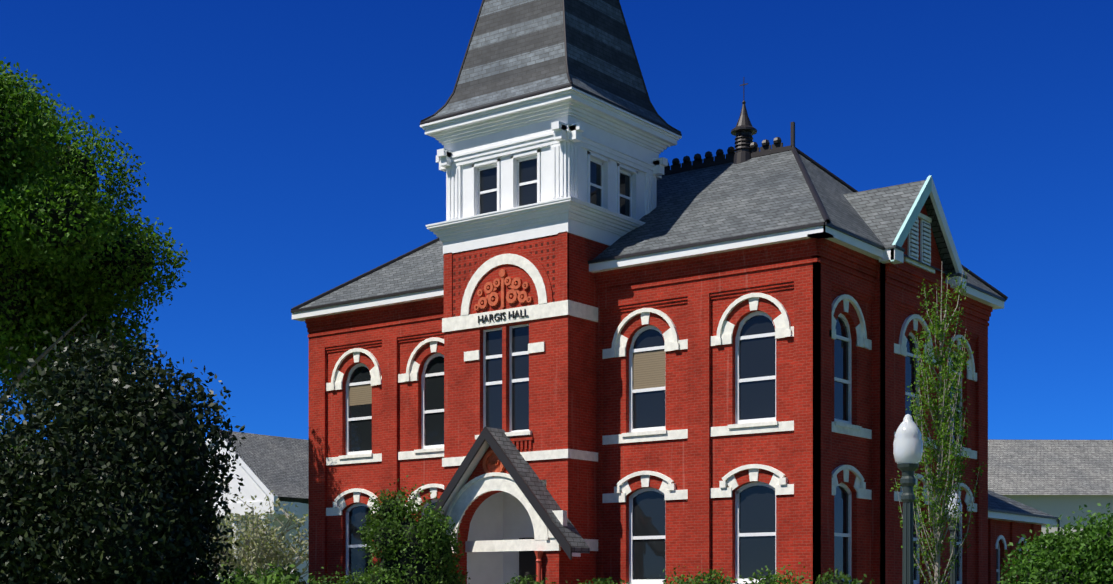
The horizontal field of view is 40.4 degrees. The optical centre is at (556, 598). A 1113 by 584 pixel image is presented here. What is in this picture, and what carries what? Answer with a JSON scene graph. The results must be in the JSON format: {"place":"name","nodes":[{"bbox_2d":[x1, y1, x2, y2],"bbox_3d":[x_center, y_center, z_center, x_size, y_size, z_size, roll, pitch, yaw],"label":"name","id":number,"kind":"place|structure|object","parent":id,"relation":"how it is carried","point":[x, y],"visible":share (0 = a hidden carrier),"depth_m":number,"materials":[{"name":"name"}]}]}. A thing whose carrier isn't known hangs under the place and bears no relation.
{"place":"outdoors","nodes":[
{"label":"outdoors","id":0,"kind":"place"},
{"bbox_2d":[197,487,308,580],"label":"bush","id":1,"kind":"object","parent":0,"point":[270,538],"depth_m":68.41,"materials":[{"name":"green plant"}]},
{"bbox_2d":[489,460,499,465],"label":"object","id":2,"kind":"object","parent":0,"point":[493,463],"visible":1,"depth_m":42.17,"materials":[{"name":"ceramic"}]},
{"bbox_2d":[467,480,545,583],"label":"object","id":3,"kind":"object","parent":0,"point":[501,516],"visible":0.21,"depth_m":44.51,"materials":[{"name":"grey paint"}]},
{"bbox_2d":[0,0,1112,441],"label":"sky","id":4,"kind":"structure","parent":0,"point":[284,146],"materials":[{"name":"blue"}]},
{"bbox_2d":[195,0,1059,583],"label":"hall","id":5,"kind":"structure","parent":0,"point":[577,392],"depth_m":41.82,"materials":[{"name":"red brick"}]},
{"bbox_2d":[478,309,527,322],"bbox_3d":[-1.509,-7.925,42.498,1.805,0.210,0.030,0,0,37],"label":"sign lettering","id":6,"kind":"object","parent":5,"relation":"attached to","point":[509,315],"depth_m":42.48,"materials":[{"name":"grey metal"}]},
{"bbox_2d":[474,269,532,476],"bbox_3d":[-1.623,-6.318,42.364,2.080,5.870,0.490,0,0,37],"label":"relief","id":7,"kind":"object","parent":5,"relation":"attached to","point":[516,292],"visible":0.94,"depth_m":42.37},
{"bbox_2d":[453,234,557,316],"bbox_3d":[-1.475,-9.053,42.559,4.480,1.880,0.001,0,0,37],"label":"wall panel","id":8,"kind":"object","parent":5,"relation":"attached to","point":[543,251],"depth_m":42.16,"materials":[{"name":"red brick"}]},
{"bbox_2d":[349,350,664,405],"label":"window blinds","id":9,"kind":"object","parent":5,"relation":"attached to","point":[648,369],"visible":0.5,"depth_m":41.71,"materials":[{"name":"beige fabric"}]},
{"bbox_2d":[425,0,673,129],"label":"tower roof","id":10,"kind":"structure","parent":5,"relation":"attached to","point":[516,49],"depth_m":42.99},
{"bbox_2d":[299,150,1053,552],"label":"roof","id":11,"kind":"structure","parent":5,"relation":"attached to","point":[743,198],"depth_m":42.56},
{"bbox_2d":[891,175,931,260],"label":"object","id":12,"kind":"object","parent":5,"relation":"attached to","point":[913,214],"visible":0.86,"depth_m":41.16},
{"bbox_2d":[220,430,1112,503],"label":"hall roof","id":13,"kind":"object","parent":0,"point":[279,465],"visible":0.19,"depth_m":93.21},
{"bbox_2d":[1003,495,1112,546],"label":"hall wall","id":14,"kind":"structure","parent":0,"point":[1064,506],"depth_m":88.06,"materials":[{"name":"white paint"}]},
{"label":"ground","id":15,"kind":"structure","parent":0,"visible":0},
{"bbox_2d":[2,422,31,455],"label":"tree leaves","id":16,"kind":"object","parent":15,"relation":"on","point":[14,447],"depth_m":104.87,"materials":[{"name":"green plant"}]},
{"bbox_2d":[0,314,113,560],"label":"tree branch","id":17,"kind":"object","parent":15,"relation":"on","point":[38,359],"visible":0.06,"depth_m":43.57,"materials":[{"name":"brown plant"}]},
{"bbox_2d":[0,57,189,426],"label":"big tree leaves","id":18,"kind":"object","parent":17,"relation":"on","point":[40,137],"visible":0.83,"depth_m":45.45,"materials":[{"name":"green plant"}]},
{"bbox_2d":[0,321,245,583],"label":"dark tree leaves","id":19,"kind":"object","parent":15,"relation":"on","point":[177,505],"visible":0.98,"depth_m":20.23,"materials":[{"name":"green plant"}]},
{"bbox_2d":[193,475,873,583],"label":"shrub leaves","id":20,"kind":"object","parent":15,"relation":"on","point":[378,523],"visible":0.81,"depth_m":41.39,"materials":[{"name":"green plant"}]},
{"bbox_2d":[0,102,1112,583],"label":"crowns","id":21,"kind":"object","parent":15,"relation":"on","point":[420,568],"visible":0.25,"depth_m":36.54,"materials":[{"name":"green plant"}]},
{"bbox_2d":[897,463,959,583],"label":"lamp post","id":22,"kind":"object","parent":15,"relation":"on","point":[907,480],"visible":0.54,"depth_m":23.61,"materials":[{"name":"grey metal"}]},
{"bbox_2d":[893,414,961,517],"bbox_3d":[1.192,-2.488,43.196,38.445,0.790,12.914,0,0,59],"label":"lamp globe","id":23,"kind":"object","parent":22,"relation":"on","point":[908,445],"visible":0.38,"depth_m":23.52,"materials":[{"name":"white glass"}]},
{"bbox_2d":[890,270,986,583],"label":"young tree","id":24,"kind":"object","parent":15,"relation":"on","point":[947,415],"depth_m":29.38,"materials":[{"name":"green plant"}]},
{"bbox_2d":[997,502,1112,583],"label":"bush leaves","id":25,"kind":"object","parent":15,"relation":"on","point":[1069,541],"visible":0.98,"depth_m":34.30,"materials":[{"name":"green plant"}]}
]}

